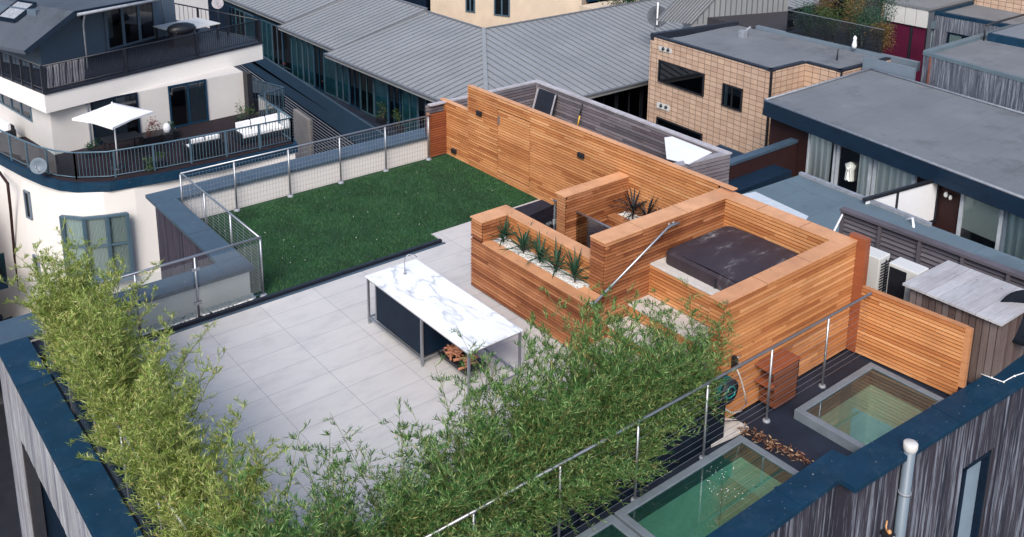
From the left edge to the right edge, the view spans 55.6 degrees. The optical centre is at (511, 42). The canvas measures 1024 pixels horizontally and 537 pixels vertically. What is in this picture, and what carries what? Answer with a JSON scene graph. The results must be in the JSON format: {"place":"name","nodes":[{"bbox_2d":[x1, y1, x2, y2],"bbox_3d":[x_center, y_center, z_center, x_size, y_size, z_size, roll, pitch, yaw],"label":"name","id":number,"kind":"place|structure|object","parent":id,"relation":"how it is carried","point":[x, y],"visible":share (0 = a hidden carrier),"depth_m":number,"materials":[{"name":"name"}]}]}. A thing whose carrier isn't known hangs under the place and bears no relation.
{"place":"outdoors","nodes":[
{"label":"outdoors","id":0,"kind":"place"},
{"bbox_2d":[0,379,3,403],"bbox_3d":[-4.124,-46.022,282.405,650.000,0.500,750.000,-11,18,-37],"label":"ground","id":1,"kind":"structure","parent":0,"point":[1,399],"depth_m":41.39,"materials":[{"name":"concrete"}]},
{"bbox_2d":[430,0,588,27],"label":"beige house","id":2,"kind":"structure","parent":1,"relation":"on","point":[485,13],"depth_m":71.57,"materials":[{"name":"paint"}]},
{"bbox_2d":[0,128,1023,536],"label":"apartment building","id":3,"kind":"structure","parent":1,"relation":"on","point":[968,472],"depth_m":14.91,"materials":[{"name":"paint"}]},
{"bbox_2d":[35,302,192,536],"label":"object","id":4,"kind":"object","parent":3,"relation":"on","point":[128,493],"visible":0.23,"depth_m":13.03,"materials":[{"name":"glass"}]},
{"bbox_2d":[90,236,261,335],"bbox_3d":[-6.015,4.373,16.588,3.750,1.221,0.044,-11,18,-37],"label":"glass balustrade","id":5,"kind":"object","parent":3,"relation":"on","point":[195,269],"visible":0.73,"depth_m":16.87,"materials":[{"name":"metal"}]},
{"bbox_2d":[127,293,255,336],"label":"white pebbles","id":6,"kind":"object","parent":3,"relation":"on","point":[222,306],"visible":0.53,"depth_m":17.26,"materials":[{"name":"gravel"}]},
{"bbox_2d":[126,239,445,345],"bbox_3d":[-4.389,4.727,17.861,7.570,0.135,0.210,-11,18,-37],"label":"drain channel","id":7,"kind":"object","parent":3,"relation":"in","point":[201,320],"visible":0.52,"depth_m":18.12,"materials":[{"name":"metal"}]},
{"bbox_2d":[201,153,537,297],"bbox_3d":[-3.174,3.849,21.455,7.050,0.120,4.050,-11,18,-37],"label":"lawn base","id":8,"kind":"object","parent":3,"relation":"on","point":[255,291],"visible":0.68,"depth_m":21.23,"materials":[{"name":"green plant"}]},
{"bbox_2d":[181,173,266,296],"bbox_3d":[-5.752,3.730,19.183,0.146,1.189,3.915,-11,18,-37],"label":"fence","id":9,"kind":"object","parent":8,"relation":"on","point":[263,293],"visible":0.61,"depth_m":18.69,"materials":[{"name":"metal"}]},
{"bbox_2d":[179,115,431,216],"bbox_3d":[-4.569,2.867,22.606,6.446,1.189,0.150,-11,18,-37],"label":"fence","id":10,"kind":"object","parent":8,"relation":"on","point":[290,195],"visible":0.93,"depth_m":22.39,"materials":[{"name":"metal"}]},
{"bbox_2d":[427,84,737,215],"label":"timber wall","id":11,"kind":"structure","parent":8,"relation":"on","point":[528,150],"depth_m":21.96,"materials":[{"name":"brown wood"}]},
{"bbox_2d":[498,109,530,185],"bbox_3d":[0.039,2.462,22.775,0.100,1.560,1.180,-11,18,-37],"label":"door","id":12,"kind":"structure","parent":11,"relation":"in","point":[514,132],"depth_m":22.74,"materials":[{"name":"brown wood"}]},
{"bbox_2d":[131,199,680,532],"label":"terrace paving","id":13,"kind":"structure","parent":3,"relation":"on","point":[317,355],"depth_m":15.48,"materials":[{"name":"grey tile"}]},
{"bbox_2d":[365,259,522,402],"bbox_3d":[-1.191,4.704,16.098,1.050,0.905,3.040,-11,18,-37],"label":"kitchen counter","id":14,"kind":"object","parent":13,"relation":"on","point":[421,308],"visible":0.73,"depth_m":15.89,"materials":[{"name":"stone"}]},
{"bbox_2d":[470,205,599,355],"bbox_3d":[0.528,4.152,17.244,0.850,1.421,3.138,-11,18,-37],"label":"planter box","id":15,"kind":"object","parent":13,"relation":"on","point":[508,280],"visible":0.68,"depth_m":17.19,"materials":[{"name":"brown wood"}]},
{"bbox_2d":[497,238,590,288],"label":"white pebbles","id":16,"kind":"object","parent":15,"relation":"on","point":[577,284],"visible":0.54,"depth_m":17.13,"materials":[{"name":"stone"}]},
{"bbox_2d":[494,481,577,536],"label":"bamboo trough","id":17,"kind":"object","parent":13,"relation":"on","point":[566,530],"visible":0.13,"depth_m":12.10,"materials":[{"name":"metal"}]},
{"bbox_2d":[410,352,526,536],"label":"bamboo plant","id":18,"kind":"object","parent":17,"relation":"in","point":[495,454],"visible":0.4,"depth_m":11.19,"materials":[{"name":"green plant"}]},
{"bbox_2d":[443,402,567,536],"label":"bamboo plant","id":19,"kind":"object","parent":17,"relation":"in","point":[529,521],"visible":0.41,"depth_m":11.40,"materials":[{"name":"green plant"}]},
{"bbox_2d":[447,328,596,527],"bbox_3d":[-0.007,4.592,11.726,1.426,2.118,1.980,-4,15,-17],"label":"bamboo plant","id":20,"kind":"object","parent":17,"relation":"in","point":[530,463],"visible":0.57,"depth_m":11.44,"materials":[{"name":"green plant"}]},
{"bbox_2d":[466,312,598,497],"bbox_3d":[0.210,4.508,11.713,1.583,2.158,1.841,-4,15,-17],"label":"bamboo plant","id":21,"kind":"object","parent":17,"relation":"in","point":[544,416],"visible":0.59,"depth_m":11.45,"materials":[{"name":"green plant"}]},
{"bbox_2d":[522,369,613,534],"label":"bamboo plant","id":22,"kind":"object","parent":17,"relation":"in","point":[581,485],"visible":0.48,"depth_m":11.77,"materials":[{"name":"green plant"}]},
{"bbox_2d":[522,281,625,480],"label":"bamboo plant","id":23,"kind":"object","parent":17,"relation":"in","point":[583,370],"visible":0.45,"depth_m":12.03,"materials":[{"name":"green plant"}]},
{"bbox_2d":[550,418,654,514],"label":"bamboo plant","id":24,"kind":"object","parent":17,"relation":"in","point":[616,469],"visible":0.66,"depth_m":12.01,"materials":[{"name":"green plant"}]},
{"bbox_2d":[555,172,628,240],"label":"dividing wall","id":25,"kind":"structure","parent":13,"relation":"on","point":[595,198],"depth_m":19.27,"materials":[{"name":"brown wood"}]},
{"bbox_2d":[553,199,656,298],"bbox_3d":[1.753,3.951,18.560,0.040,1.039,2.960,-11,18,-37],"label":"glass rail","id":26,"kind":"object","parent":25,"relation":"attached to","point":[587,226],"visible":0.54,"depth_m":18.91,"materials":[{"name":"glass"}]},
{"bbox_2d":[572,442,655,525],"bbox_3d":[1.249,5.700,12.856,1.390,0.612,0.480,-11,18,-37],"label":"bamboo trough","id":27,"kind":"object","parent":13,"relation":"on","point":[600,510],"visible":0.15,"depth_m":12.67,"materials":[{"name":"metal"}]},
{"bbox_2d":[530,305,629,467],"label":"bamboo plant","id":28,"kind":"object","parent":27,"relation":"in","point":[614,360],"visible":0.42,"depth_m":12.22,"materials":[{"name":"green plant"}]},
{"bbox_2d":[539,282,696,467],"bbox_3d":[1.226,4.285,12.725,1.426,2.197,1.980,-7,16,-26],"label":"bamboo plant","id":29,"kind":"object","parent":27,"relation":"in","point":[629,394],"visible":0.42,"depth_m":12.43,"materials":[{"name":"green plant"}]},
{"bbox_2d":[571,295,693,454],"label":"bamboo plant","id":30,"kind":"object","parent":27,"relation":"in","point":[646,401],"visible":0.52,"depth_m":12.45,"materials":[{"name":"green plant"}]},
{"bbox_2d":[609,416,696,497],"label":"bamboo plant","id":31,"kind":"object","parent":27,"relation":"in","point":[644,461],"visible":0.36,"depth_m":12.71,"materials":[{"name":"green plant"}]},
{"bbox_2d":[587,295,707,371],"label":"timber steps","id":32,"kind":"structure","parent":13,"relation":"on","point":[682,318],"depth_m":15.98,"materials":[{"name":"brown wood"}]},
{"bbox_2d":[650,391,725,478],"bbox_3d":[2.365,5.489,13.724,1.390,0.612,0.480,-11,18,-37],"label":"bamboo trough","id":33,"kind":"object","parent":13,"relation":"on","point":[690,448],"visible":0.41,"depth_m":13.55,"materials":[{"name":"metal"}]},
{"bbox_2d":[585,281,712,456],"bbox_3d":[1.810,4.419,13.150,1.344,1.868,1.485,-12,19,-40],"label":"bamboo plant","id":34,"kind":"object","parent":33,"relation":"in","point":[667,396],"visible":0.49,"depth_m":13.03,"materials":[{"name":"green plant"}]},
{"bbox_2d":[612,300,710,445],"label":"bamboo plant","id":35,"kind":"object","parent":33,"relation":"on","point":[685,389],"visible":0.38,"depth_m":13.19,"materials":[{"name":"green plant"}]},
{"bbox_2d":[639,276,741,430],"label":"bamboo plant","id":36,"kind":"object","parent":33,"relation":"in","point":[702,376],"visible":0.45,"depth_m":13.53,"materials":[{"name":"green plant"}]},
{"bbox_3d":[-6.614,5.085,14.995,0.470,0.612,1.360,-11,18,-37],"label":"bamboo trough","id":37,"kind":"object","parent":13,"relation":"on","visible":0},
{"bbox_2d":[3,226,114,370],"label":"bamboo plant","id":38,"kind":"object","parent":37,"relation":"in","point":[55,276],"visible":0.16,"depth_m":14.73,"materials":[{"name":"green plant"}]},
{"bbox_2d":[0,218,125,385],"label":"bamboo plant","id":39,"kind":"object","parent":37,"relation":"in","point":[40,298],"visible":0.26,"depth_m":14.20,"materials":[{"name":"green plant"}]},
{"bbox_2d":[22,238,117,341],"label":"bamboo plant","id":40,"kind":"object","parent":37,"relation":"in","point":[87,267],"visible":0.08,"depth_m":15.12,"materials":[{"name":"green plant"}]},
{"bbox_3d":[-2.101,6.335,10.252,1.390,0.612,0.480,-11,18,-37],"label":"bamboo trough","id":41,"kind":"object","parent":13,"relation":"on","visible":0},
{"bbox_2d":[181,426,353,536],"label":"bamboo plant","id":42,"kind":"object","parent":41,"relation":"in","point":[276,531],"visible":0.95,"depth_m":9.32,"materials":[{"name":"green plant"}]},
{"bbox_2d":[232,419,393,536],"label":"bamboo plant","id":43,"kind":"object","parent":41,"relation":"in","point":[340,529],"visible":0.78,"depth_m":10.17,"materials":[{"name":"green plant"}]},
{"bbox_2d":[305,454,396,536],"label":"bamboo plant","id":44,"kind":"object","parent":41,"relation":"in","point":[362,532],"visible":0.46,"depth_m":10.45,"materials":[{"name":"green plant"}]},
{"bbox_3d":[-0.984,6.123,11.120,1.390,0.612,0.480,-11,18,-37],"label":"bamboo trough","id":45,"kind":"object","parent":13,"relation":"on","visible":0},
{"bbox_2d":[322,413,476,536],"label":"bamboo plant","id":46,"kind":"object","parent":45,"relation":"in","point":[405,527],"visible":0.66,"depth_m":10.68,"materials":[{"name":"green plant"}]},
{"bbox_2d":[347,397,496,536],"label":"bamboo plant","id":47,"kind":"object","parent":45,"relation":"in","point":[420,505],"visible":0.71,"depth_m":10.38,"materials":[{"name":"green plant"}]},
{"bbox_2d":[360,466,523,536],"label":"bamboo plant","id":48,"kind":"object","parent":45,"relation":"in","point":[454,532],"visible":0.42,"depth_m":10.62,"materials":[{"name":"green plant"}]},
{"bbox_2d":[378,353,525,536],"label":"bamboo plant","id":49,"kind":"object","parent":45,"relation":"in","point":[475,463],"visible":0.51,"depth_m":11.07,"materials":[{"name":"green plant"}]},
{"bbox_2d":[395,406,546,536],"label":"bamboo plant","id":50,"kind":"object","parent":45,"relation":"in","point":[490,514],"visible":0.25,"depth_m":11.05,"materials":[{"name":"green plant"}]},
{"bbox_3d":[-4.865,5.640,12.881,0.470,0.612,1.360,-11,18,-37],"label":"bamboo trough","id":51,"kind":"object","parent":13,"relation":"on","visible":0},
{"bbox_2d":[29,286,179,466],"bbox_3d":[-5.256,4.339,12.743,1.794,2.081,1.349,-4,15,-18],"label":"bamboo plant","id":52,"kind":"object","parent":51,"relation":"in","point":[128,371],"visible":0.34,"depth_m":12.68,"materials":[{"name":"green plant"}]},
{"bbox_2d":[61,317,217,471],"bbox_3d":[-4.748,4.508,12.439,1.688,1.934,1.487,5,15,16],"label":"bamboo plant","id":53,"kind":"object","parent":51,"relation":"in","point":[109,430],"visible":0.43,"depth_m":12.31,"materials":[{"name":"green plant"}]},
{"bbox_3d":[-3.991,5.917,11.823,0.470,0.612,1.360,-11,18,-37],"label":"bamboo trough","id":54,"kind":"object","parent":13,"relation":"on","visible":0},
{"bbox_2d":[65,342,227,534],"bbox_3d":[-4.142,4.697,11.694,1.482,1.970,1.864,3,15,10],"label":"bamboo plant","id":55,"kind":"object","parent":54,"relation":"in","point":[133,446],"visible":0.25,"depth_m":11.54,"materials":[{"name":"green plant"}]},
{"bbox_2d":[78,332,226,489],"bbox_3d":[-4.417,4.661,12.088,1.668,1.818,1.390,9,17,31],"label":"bamboo plant","id":56,"kind":"object","parent":54,"relation":"in","point":[123,417],"visible":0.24,"depth_m":12.01,"materials":[{"name":"green plant"}]},
{"bbox_2d":[75,362,247,536],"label":"bamboo plant","id":57,"kind":"object","parent":54,"relation":"in","point":[151,483],"visible":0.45,"depth_m":11.01,"materials":[{"name":"green plant"}]},
{"bbox_3d":[-3.116,6.195,10.766,0.470,0.612,1.360,-11,18,-37],"label":"bamboo trough","id":58,"kind":"object","parent":13,"relation":"on","visible":0},
{"bbox_2d":[151,429,287,536],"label":"bamboo plant","id":59,"kind":"object","parent":58,"relation":"in","point":[179,526],"visible":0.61,"depth_m":10.23,"materials":[{"name":"green plant"}]},
{"bbox_2d":[189,429,290,536],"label":"bamboo plant","id":60,"kind":"object","parent":58,"relation":"in","point":[218,486],"visible":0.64,"depth_m":10.20,"materials":[{"name":"green plant"}]},
{"bbox_2d":[425,79,731,187],"bbox_3d":[1.395,2.744,23.249,3.650,1.612,7.011,-11,18,-37],"label":"weathered enclosure","id":61,"kind":"object","parent":3,"relation":"on","point":[641,134],"visible":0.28,"depth_m":24.24,"materials":[{"name":"grey wood"}]},
{"bbox_2d":[664,136,711,165],"bbox_3d":[3.672,2.407,21.585,1.082,0.147,1.603,-11,18,-37],"label":"tarpaulin","id":62,"kind":"object","parent":61,"relation":"on","point":[687,153],"visible":1,"depth_m":21.39,"materials":[{"name":"white fabric"}]},
{"bbox_2d":[576,514,639,536],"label":"roof light","id":63,"kind":"object","parent":3,"relation":"attached to","point":[612,526],"visible":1,"depth_m":12.26,"materials":[{"name":"grey metal"}]},
{"bbox_2d":[424,292,871,536],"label":"cable railing","id":64,"kind":"object","parent":3,"relation":"on","point":[766,419],"visible":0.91,"depth_m":13.46,"materials":[{"name":"metal"}]},
{"bbox_2d":[614,435,798,536],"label":"roof light","id":65,"kind":"object","parent":3,"relation":"on","point":[685,502],"visible":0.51,"depth_m":13.48,"materials":[{"name":"grey glass"}]},
{"bbox_2d":[585,187,870,417],"bbox_3d":[3.420,4.171,16.032,3.830,2.050,2.972,-11,18,-37],"label":"hot tub enclosure","id":66,"kind":"object","parent":3,"relation":"on","point":[822,274],"visible":0.69,"depth_m":15.90,"materials":[{"name":"brown wood"}]},
{"bbox_2d":[666,226,798,290],"bbox_3d":[3.858,3.976,16.355,1.738,0.836,2.030,-11,18,-37],"label":"hot tub","id":67,"kind":"object","parent":66,"relation":"in","point":[722,258],"visible":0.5,"depth_m":16.28,"materials":[{"name":"plastic"}]},
{"bbox_2d":[754,348,800,408],"bbox_3d":[4.028,5.162,14.808,0.700,0.705,0.330,-11,18,-37],"label":"timber crate","id":68,"kind":"object","parent":3,"relation":"on","point":[777,370],"visible":0.94,"depth_m":14.72,"materials":[{"name":"brown wood"}]},
{"bbox_2d":[794,362,943,452],"bbox_3d":[5.435,6.288,14.863,2.050,1.680,1.330,-11,18,-37],"label":"roof light","id":69,"kind":"object","parent":3,"relation":"attached to","point":[868,403],"visible":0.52,"depth_m":15.34,"materials":[{"name":"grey glass"}]},
{"bbox_2d":[866,246,890,292],"bbox_3d":[6.291,4.061,17.393,0.362,0.800,0.796,-11,18,-37],"label":"air conditioner","id":70,"kind":"object","parent":3,"relation":"on","point":[878,268],"visible":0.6,"depth_m":17.07,"materials":[{"name":"white plastic"}]},
{"bbox_2d":[894,439,917,536],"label":"vent pipe","id":71,"kind":"object","parent":3,"relation":"attached to","point":[910,447],"visible":1,"depth_m":13.55,"materials":[{"name":"grey plastic"}]},
{"bbox_2d":[886,257,928,301],"bbox_3d":[6.842,4.220,16.831,0.372,0.780,0.556,-11,18,-37],"label":"air conditioner","id":72,"kind":"object","parent":3,"relation":"on","point":[901,270],"visible":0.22,"depth_m":16.73,"materials":[{"name":"white plastic"}]},
{"bbox_2d":[855,285,973,394],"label":"timber wall","id":73,"kind":"structure","parent":3,"relation":"on","point":[924,345],"depth_m":15.42,"materials":[{"name":"brown wood"}]},
{"bbox_2d":[833,206,1023,288],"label":"louvre fence","id":74,"kind":"object","parent":3,"relation":"on","point":[895,241],"visible":0.53,"depth_m":18.52,"materials":[{"name":"grey wood"}]},
{"bbox_2d":[953,450,990,536],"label":"window","id":75,"kind":"structure","parent":3,"relation":"in","point":[974,476],"depth_m":15.34,"materials":[{"name":"glass"}]},
{"bbox_2d":[208,0,871,158],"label":"metal roof building","id":76,"kind":"structure","parent":1,"relation":"on","point":[350,64],"depth_m":56.60,"materials":[{"name":"metal"}]},
{"bbox_2d":[656,0,787,27],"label":"metal clad house","id":77,"kind":"structure","parent":1,"relation":"on","point":[690,13],"depth_m":52.90,"materials":[{"name":"grey metal"}]},
{"bbox_2d":[763,56,1023,259],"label":"apartment building","id":78,"kind":"structure","parent":1,"relation":"on","point":[882,126],"depth_m":34.68,"materials":[{"name":"concrete"}]},
{"bbox_2d":[805,133,836,183],"bbox_3d":[11.491,4.547,36.181,0.289,2.300,1.313,-11,18,-37],"label":"window","id":79,"kind":"structure","parent":78,"relation":"in","point":[821,153],"depth_m":36.14,"materials":[{"name":"white fabric"}]},
{"bbox_2d":[834,145,873,196],"bbox_3d":[12.242,4.889,34.903,0.336,2.280,1.576,-10,18,-36],"label":"window","id":80,"kind":"structure","parent":78,"relation":"in","point":[861,185],"depth_m":34.78,"materials":[{"name":"glass"}]},
{"bbox_2d":[870,159,917,195],"bbox_3d":[13.095,5.284,33.449,0.337,2.250,1.746,-10,18,-35],"label":"window","id":81,"kind":"structure","parent":78,"relation":"in","point":[885,177],"depth_m":33.55,"materials":[{"name":"grey fabric"}]},
{"bbox_2d":[862,179,939,222],"bbox_3d":[12.419,5.364,31.017,3.600,1.570,0.100,-7,16,-29],"label":"privacy screen","id":82,"kind":"object","parent":78,"relation":"attached to","point":[919,199],"visible":0.5,"depth_m":31.26,"materials":[{"name":"white paint"}]},
{"bbox_2d":[956,194,1004,250],"bbox_3d":[14.729,5.987,30.647,0.322,2.300,1.489,-10,18,-36],"label":"window","id":83,"kind":"structure","parent":78,"relation":"in","point":[964,233],"depth_m":30.73,"materials":[{"name":"glass"}]},
{"bbox_2d":[999,211,1023,259],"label":"window","id":84,"kind":"structure","parent":78,"relation":"in","point":[1012,237],"depth_m":29.64,"materials":[{"name":"grey glass"}]},
{"bbox_2d":[881,0,973,81],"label":"maroon building","id":85,"kind":"structure","parent":1,"relation":"on","point":[913,30],"depth_m":49.97,"materials":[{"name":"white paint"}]},
{"bbox_2d":[881,20,911,58],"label":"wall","id":86,"kind":"structure","parent":85,"relation":"in","point":[903,34],"depth_m":50.48,"materials":[{"name":"paint"}]},
{"bbox_2d":[930,2,1023,47],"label":"grey timber tower","id":87,"kind":"structure","parent":1,"relation":"on","point":[955,24],"depth_m":48.93,"materials":[{"name":"wood"}]},
{"bbox_2d":[0,252,46,536],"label":"neighbour house","id":88,"kind":"structure","parent":0,"point":[10,525],"depth_m":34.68,"materials":[{"name":"stone"}]},
{"bbox_2d":[37,268,158,402],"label":"bamboo plant","id":89,"kind":"object","parent":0,"point":[72,339],"visible":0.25,"depth_m":13.52,"materials":[{"name":"green plant"}]},
{"bbox_2d":[0,0,297,341],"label":"white house","id":90,"kind":"structure","parent":0,"point":[195,95],"depth_m":40.78,"materials":[{"name":"paint"}]},
{"bbox_2d":[59,212,136,285],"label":"window","id":91,"kind":"structure","parent":90,"relation":"in","point":[115,227],"depth_m":37.45,"materials":[{"name":"teal glass"}]},
{"bbox_2d":[72,102,153,170],"bbox_3d":[-15.591,3.663,38.159,2.407,2.770,2.140,8,16,27],"label":"parasol","id":92,"kind":"object","parent":90,"relation":"on","point":[112,116],"visible":0.89,"depth_m":37.50,"materials":[{"name":"white fabric"}]},
{"bbox_2d":[90,92,140,145],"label":"window","id":93,"kind":"structure","parent":90,"relation":"in","point":[131,99],"depth_m":41.24,"materials":[{"name":"glass"}]},
{"bbox_2d":[103,2,156,50],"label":"window","id":94,"kind":"structure","parent":90,"relation":"in","point":[130,25],"depth_m":45.51,"materials":[{"name":"black glass"}]},
{"bbox_2d":[41,20,261,94],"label":"terrace railing","id":95,"kind":"object","parent":90,"relation":"on","point":[125,58],"visible":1,"depth_m":42.05,"materials":[{"name":"black metal"}]},
{"bbox_2d":[74,117,291,177],"bbox_3d":[-12.940,4.337,39.116,8.583,1.235,0.597,-8,16,-29],"label":"balcony railing","id":96,"kind":"object","parent":90,"relation":"on","point":[205,135],"visible":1,"depth_m":38.83,"materials":[{"name":"grey metal"}]},
{"bbox_2d":[168,79,208,127],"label":"window","id":97,"kind":"structure","parent":90,"relation":"in","point":[188,101],"depth_m":43.31,"materials":[{"name":"glass"}]},
{"bbox_2d":[231,113,282,144],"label":"sofa","id":98,"kind":"object","parent":90,"relation":"on","point":[250,133],"visible":0.62,"depth_m":41.72,"materials":[{"name":"white fabric"}]},
{"bbox_2d":[252,78,292,141],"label":"balcony railing","id":99,"kind":"object","parent":90,"relation":"on","point":[265,95],"visible":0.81,"depth_m":45.26,"materials":[{"name":"clear glass"}]},
{"bbox_2d":[130,415,291,536],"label":"bamboo plant","id":100,"kind":"object","parent":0,"point":[178,466],"visible":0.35,"depth_m":10.77,"materials":[{"name":"green plant"}]},
{"bbox_2d":[647,21,890,153],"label":"tiled building","id":101,"kind":"structure","parent":0,"point":[716,84],"depth_m":45.31,"materials":[{"name":"tile"}]},
{"bbox_2d":[657,59,704,96],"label":"window","id":102,"kind":"structure","parent":101,"relation":"in","point":[692,81],"depth_m":46.62,"materials":[{"name":"black glass"}]},
{"bbox_2d":[707,0,882,52],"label":"planted roof block","id":103,"kind":"structure","parent":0,"point":[776,20],"depth_m":51.35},
{"bbox_2d":[756,0,919,71],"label":"glass terrace fence","id":104,"kind":"object","parent":103,"relation":"on","point":[791,24],"visible":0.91,"depth_m":47.59,"materials":[{"name":"glass"}]},
{"bbox_2d":[716,145,1023,271],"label":"flat roof","id":105,"kind":"structure","parent":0,"point":[811,198],"depth_m":30.10,"materials":[{"name":"stone"}]},
{"bbox_2d":[728,138,797,180],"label":"boundary wall","id":106,"kind":"structure","parent":105,"relation":"on","point":[783,153],"depth_m":35.96,"materials":[{"name":"brick"}]},
{"bbox_2d":[902,260,1023,382],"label":"timber shed","id":107,"kind":"structure","parent":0,"point":[972,298],"depth_m":15.54,"materials":[{"name":"grey wood"}]},
{"bbox_2d":[920,14,1023,114],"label":"grey timber building","id":108,"kind":"structure","parent":0,"point":[987,66],"depth_m":40.27,"materials":[{"name":"wood"}]},
{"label":"bamboo trough","id":109,"kind":"object","parent":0,"visible":0},
{"bbox_2d":[22,261,162,387],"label":"bamboo plant","id":110,"kind":"object","parent":109,"relation":"in","point":[132,293],"visible":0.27,"depth_m":13.95,"materials":[{"name":"green plant"}]},
{"bbox_2d":[41,269,162,420],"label":"bamboo plant","id":111,"kind":"object","parent":109,"relation":"in","point":[136,354],"visible":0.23,"depth_m":13.27,"materials":[{"name":"green plant"}]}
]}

